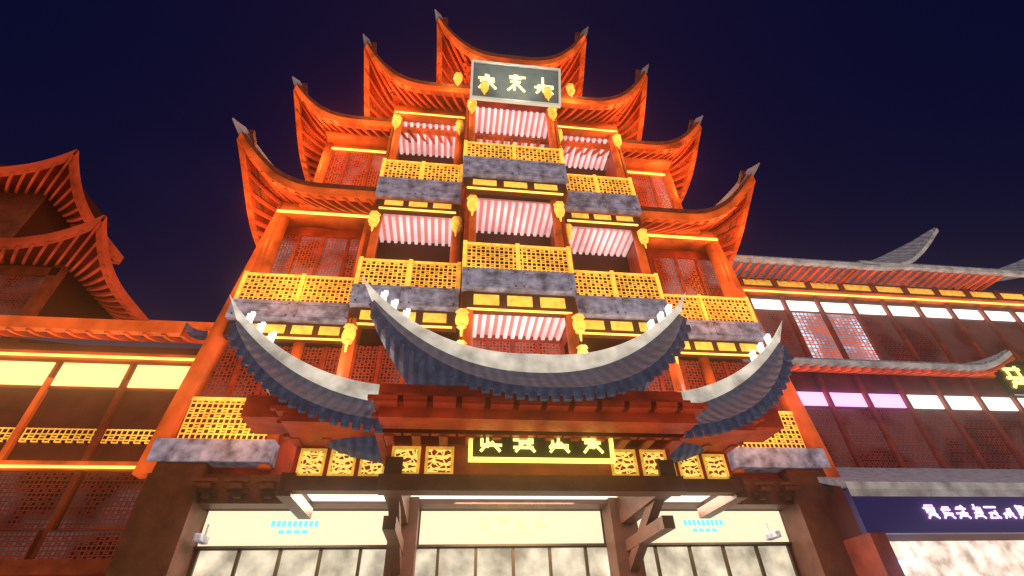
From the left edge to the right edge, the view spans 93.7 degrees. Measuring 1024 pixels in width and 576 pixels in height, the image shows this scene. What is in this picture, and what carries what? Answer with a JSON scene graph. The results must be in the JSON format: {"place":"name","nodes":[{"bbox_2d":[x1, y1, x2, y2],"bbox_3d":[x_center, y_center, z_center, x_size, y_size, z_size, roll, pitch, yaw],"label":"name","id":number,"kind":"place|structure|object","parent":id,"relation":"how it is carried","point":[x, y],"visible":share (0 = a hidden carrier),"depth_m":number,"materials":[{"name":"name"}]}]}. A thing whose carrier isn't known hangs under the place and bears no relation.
{"place":"outdoors","nodes":[
{"label":"outdoors","id":0,"kind":"place"},
{"bbox_2d":[105,71,856,575],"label":"dark wood tower","id":1,"kind":"structure","parent":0,"point":[175,503],"depth_m":9.43,"materials":[{"name":"brown wood"}]},
{"bbox_2d":[132,105,840,478],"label":"columns","id":2,"kind":"structure","parent":1,"relation":"attached to","point":[214,345],"depth_m":13.64,"materials":[{"name":"red wood"}]},
{"bbox_2d":[198,511,788,545],"bbox_3d":[0.013,5.124,10.258,12.400,0.640,0.100,3,-38,-6],"label":"shop sign","id":3,"kind":"object","parent":1,"relation":"attached to","point":[240,528],"visible":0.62,"depth_m":10.09,"materials":[{"name":"white plastic"}]},
{"bbox_2d":[192,546,795,575],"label":"shop glazing","id":4,"kind":"structure","parent":1,"relation":"attached to","point":[742,560],"depth_m":9.90,"materials":[{"name":"beige glass"}]},
{"bbox_2d":[146,155,830,544],"bbox_3d":[0.050,0.190,12.224,14.760,10.850,2.500,3,-38,-6],"label":"balcony base","id":5,"kind":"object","parent":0,"point":[234,453],"depth_m":11.54,"materials":[{"name":"grey stone"}]},
{"bbox_2d":[177,144,805,447],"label":"gold fret balustrades","id":6,"kind":"object","parent":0,"point":[213,420],"visible":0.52,"depth_m":12.21,"materials":[{"name":"gold metal"}]},
{"bbox_2d":[237,17,754,264],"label":"roof eaves","id":7,"kind":"object","parent":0,"point":[292,187],"visible":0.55,"depth_m":15.89,"materials":[{"name":"wood"}]},
{"bbox_2d":[250,37,741,251],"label":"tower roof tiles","id":8,"kind":"object","parent":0,"point":[378,99],"visible":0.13,"depth_m":16.45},
{"bbox_2d":[232,9,759,205],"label":"tower roof ridges","id":9,"kind":"object","parent":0,"point":[240,127],"visible":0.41,"depth_m":15.81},
{"bbox_2d":[237,22,755,262],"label":"roof rafters","id":10,"kind":"object","parent":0,"point":[287,195],"visible":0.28,"depth_m":16.25,"materials":[{"name":"wood"}]},
{"bbox_2d":[231,157,761,335],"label":"carved fascia mouldings","id":11,"kind":"object","parent":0,"point":[436,296],"visible":0.9,"depth_m":12.02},
{"bbox_2d":[211,63,783,478],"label":"wooden beams","id":12,"kind":"structure","parent":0,"point":[457,418],"depth_m":8.09,"materials":[{"name":"wood"}]},
{"bbox_2d":[379,107,631,337],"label":"tower ceiling boards","id":13,"kind":"object","parent":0,"point":[487,216],"visible":0.28,"depth_m":14.40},
{"bbox_2d":[379,107,632,340],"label":"white tower ceiling rafters","id":14,"kind":"object","parent":13,"relation":"attached to","point":[548,320],"visible":0.71,"depth_m":14.39,"materials":[{"name":"white wood"}]},
{"bbox_2d":[342,72,678,363],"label":"lanterns","id":15,"kind":"object","parent":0,"point":[461,322],"visible":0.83,"depth_m":12.90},
{"bbox_2d":[0,187,1023,558],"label":"neighbour walls","id":16,"kind":"structure","parent":0,"point":[86,409],"depth_m":11.64,"materials":[{"name":"wood"}]},
{"bbox_2d":[0,427,154,443],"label":"gold fret bands","id":17,"kind":"object","parent":16,"relation":"attached to","point":[81,435],"visible":0.85,"depth_m":10.47,"materials":[{"name":"gold metal"}]},
{"bbox_2d":[0,260,1023,575],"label":"red wood frame","id":18,"kind":"object","parent":16,"relation":"attached to","point":[872,554],"visible":0.65,"depth_m":13.85,"materials":[{"name":"red wood"}]},
{"bbox_2d":[797,392,906,407],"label":"lit window panels","id":19,"kind":"object","parent":16,"relation":"attached to","point":[852,399],"visible":0.62,"depth_m":14.61,"materials":[{"name":"white glass"}]},
{"bbox_2d":[732,227,1023,486],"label":"neighbours' tile roofs","id":20,"kind":"object","parent":16,"relation":"attached to","point":[908,251],"visible":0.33,"depth_m":14.16,"materials":[{"name":"tile"}]},
{"bbox_2d":[743,279,1023,299],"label":"gilt trim","id":21,"kind":"structure","parent":16,"relation":"attached to","point":[882,289],"depth_m":17.75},
{"bbox_2d":[751,299,1023,410],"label":"lit window panels","id":22,"kind":"object","parent":16,"relation":"attached to","point":[955,402],"visible":0.89,"depth_m":16.76,"materials":[{"name":"white glass"}]},
{"bbox_2d":[266,111,757,355],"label":"light strips","id":23,"kind":"object","parent":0,"point":[368,216],"visible":0.73,"depth_m":13.38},
{"bbox_2d":[0,0,1023,340],"label":"sky","id":24,"kind":"structure","parent":0,"point":[871,127],"materials":[{"name":"blue"}]},
{"label":"ground","id":25,"kind":"structure","parent":0,"visible":0},
{"bbox_2d":[273,106,742,544],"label":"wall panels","id":26,"kind":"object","parent":25,"relation":"on","point":[398,250],"depth_m":14.35,"materials":[{"name":"red wood"}]},
{"bbox_2d":[200,344,783,410],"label":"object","id":27,"kind":"object","parent":26,"relation":"attached to","point":[246,384],"visible":0.12,"depth_m":11.61,"materials":[{"name":"brown wood"}]},
{"bbox_2d":[192,140,792,497],"bbox_3d":[0.053,-1.048,12.776,14.100,12.520,2.500,3,-38,-6],"label":"gold tower ornament","id":28,"kind":"object","parent":26,"relation":"on","point":[516,301],"visible":0.56,"depth_m":11.97,"materials":[{"name":"gold metal"}]},
{"bbox_2d":[187,510,799,575],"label":"window frames","id":29,"kind":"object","parent":26,"relation":"attached to","point":[438,547],"visible":0.75,"depth_m":9.97,"materials":[{"name":"brown wood"}]},
{"bbox_2d":[271,520,722,533],"bbox_3d":[-0.069,5.071,10.203,9.668,0.240,0.012,3,-38,-6],"label":"sign lettering","id":30,"kind":"object","parent":29,"relation":"attached to","point":[317,523],"visible":1,"depth_m":9.80},
{"bbox_2d":[479,515,546,535],"bbox_3d":[0.024,5.052,10.227,1.472,0.394,0.020,3,-38,-6],"label":"sign lettering","id":31,"kind":"object","parent":29,"relation":"attached to","point":[521,524],"visible":1,"depth_m":10.22},
{"bbox_2d":[271,152,723,354],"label":"lattice windows","id":32,"kind":"structure","parent":26,"relation":"attached to","point":[306,254],"depth_m":14.71,"materials":[{"name":"red wood"}]},
{"bbox_2d":[307,494,708,501],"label":"ceiling lights","id":33,"kind":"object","parent":26,"relation":"attached to","point":[326,497],"depth_m":9.92},
{"bbox_2d":[227,300,793,462],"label":"porch roof tiles","id":34,"kind":"object","parent":26,"relation":"on","point":[753,391],"visible":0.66,"depth_m":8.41,"materials":[{"name":"grey tile"}]},
{"bbox_2d":[230,276,781,402],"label":"roof ridge","id":35,"kind":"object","parent":34,"relation":"on","point":[536,363],"visible":0.77,"depth_m":8.70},
{"bbox_2d":[246,290,771,360],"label":"roof figurines","id":36,"kind":"object","parent":35,"relation":"on","point":[406,313],"visible":0.91,"depth_m":9.36},
{"bbox_2d":[299,449,726,476],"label":"lattice panels","id":37,"kind":"object","parent":26,"relation":"on","point":[438,461],"visible":0.77,"depth_m":8.74,"materials":[{"name":"gold metal"}]},
{"bbox_2d":[470,60,560,107],"bbox_3d":[0.123,-6.181,14.534,2.740,1.287,0.613,3,-38,-6],"label":"sign frame","id":38,"kind":"object","parent":26,"relation":"attached to","point":[515,101],"visible":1,"depth_m":14.44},
{"bbox_2d":[472,63,557,102],"bbox_3d":[0.120,-6.175,14.554,2.600,1.143,0.524,3,-38,-6],"label":"sign board","id":39,"kind":"object","parent":38,"relation":"attached to","point":[500,74],"visible":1,"depth_m":14.52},
{"bbox_2d":[478,74,553,94],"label":"sign characters","id":40,"kind":"object","parent":39,"relation":"attached to","point":[515,81],"visible":0.89,"depth_m":14.50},
{"bbox_2d":[468,438,614,463],"bbox_3d":[0.495,2.561,8.004,2.420,0.670,0.211,3,-38,-6],"label":"sign frame","id":41,"kind":"object","parent":26,"relation":"attached to","point":[543,460],"visible":0.57,"depth_m":7.82,"materials":[{"name":"gold metal"}]},
{"bbox_2d":[472,437,610,458],"bbox_3d":[0.493,2.571,8.021,2.300,0.546,0.154,3,-38,-6],"label":"sign board","id":42,"kind":"object","parent":41,"relation":"attached to","point":[543,449],"visible":0.5,"depth_m":7.92,"materials":[{"name":"wood"}]},
{"bbox_2d":[480,438,603,453],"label":"porch sign characters","id":43,"kind":"object","parent":42,"relation":"attached to","point":[592,443],"visible":0.85,"depth_m":7.94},
{"bbox_2d":[0,164,1023,540],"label":"neighbouring buildings","id":44,"kind":"structure","parent":25,"relation":"on","point":[72,296],"depth_m":15.06,"materials":[{"name":"red wood"}]},
{"bbox_2d":[0,151,133,319],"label":"rafters","id":45,"kind":"object","parent":44,"relation":"attached to","point":[65,244],"visible":0.41,"depth_m":15.38,"materials":[{"name":"wood"}]},
{"bbox_2d":[0,149,149,320],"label":"roof eaves","id":46,"kind":"object","parent":44,"relation":"attached to","point":[107,249],"visible":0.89,"depth_m":15.49,"materials":[{"name":"orange wood"}]},
{"bbox_2d":[0,361,189,388],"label":"panels","id":47,"kind":"object","parent":44,"relation":"attached to","point":[79,374],"visible":0.86,"depth_m":11.27,"materials":[{"name":"yellow glass"}]},
{"bbox_2d":[0,323,231,348],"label":"neighbours tile roofs","id":48,"kind":"structure","parent":44,"relation":"on","point":[192,332],"depth_m":13.96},
{"bbox_2d":[0,261,1014,376],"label":"neighbours rafters","id":49,"kind":"object","parent":44,"relation":"attached to","point":[843,279],"visible":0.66,"depth_m":16.77,"materials":[{"name":"wood"}]},
{"bbox_2d":[0,228,1023,496],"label":"neighbours eave edges","id":50,"kind":"object","parent":44,"relation":"attached to","point":[853,487],"depth_m":11.14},
{"bbox_2d":[0,286,1023,471],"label":"neighbours lit frame","id":51,"kind":"object","parent":44,"relation":"attached to","point":[16,434],"visible":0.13,"depth_m":11.53,"materials":[{"name":"red wood"}]},
{"bbox_2d":[0,289,1023,468],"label":"light strips","id":52,"kind":"object","parent":44,"relation":"attached to","point":[87,356],"visible":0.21,"depth_m":11.54,"materials":[{"name":"plastic"}]},
{"bbox_2d":[0,275,1023,559],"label":"lattice windows","id":53,"kind":"structure","parent":44,"relation":"on","point":[96,517],"depth_m":13.85,"materials":[{"name":"brown wood"}]},
{"bbox_2d":[791,312,878,359],"bbox_3d":[10.782,1.628,16.087,2.440,1.850,0.026,3,-38,-6],"label":"lattice","id":54,"kind":"object","parent":44,"relation":"attached to","point":[818,338],"visible":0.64,"depth_m":16.07,"materials":[{"name":"red"}]},
{"bbox_2d":[844,489,1023,534],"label":"signboard","id":55,"kind":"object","parent":44,"relation":"attached to","point":[898,515],"depth_m":9.98,"materials":[{"name":"blue"}]},
{"bbox_2d":[922,504,1023,518],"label":"sign lettering","id":56,"kind":"object","parent":55,"relation":"attached to","point":[960,507],"visible":1,"depth_m":10.08},
{"bbox_2d":[889,540,1023,575],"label":"shop interior","id":57,"kind":"object","parent":44,"relation":"attached to","point":[972,558],"depth_m":10.34,"materials":[{"name":"white"}]},
{"bbox_2d":[898,560,923,564],"bbox_3d":[8.161,5.763,10.075,1.000,0.080,0.080,3,-38,-6],"label":"light fixture","id":58,"kind":"object","parent":57,"relation":"attached to","point":[911,562],"visible":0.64,"depth_m":10.07,"materials":[{"name":"white plastic"}]},
{"bbox_2d":[994,362,1023,395],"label":"sign board","id":59,"kind":"object","parent":44,"relation":"attached to","point":[1005,382],"visible":0.6,"depth_m":15.61,"materials":[{"name":"black paint"}]},
{"bbox_2d":[1002,366,1023,388],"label":"sign lettering","id":60,"kind":"object","parent":59,"relation":"attached to","point":[1016,379],"visible":0.93,"depth_m":15.64}
]}

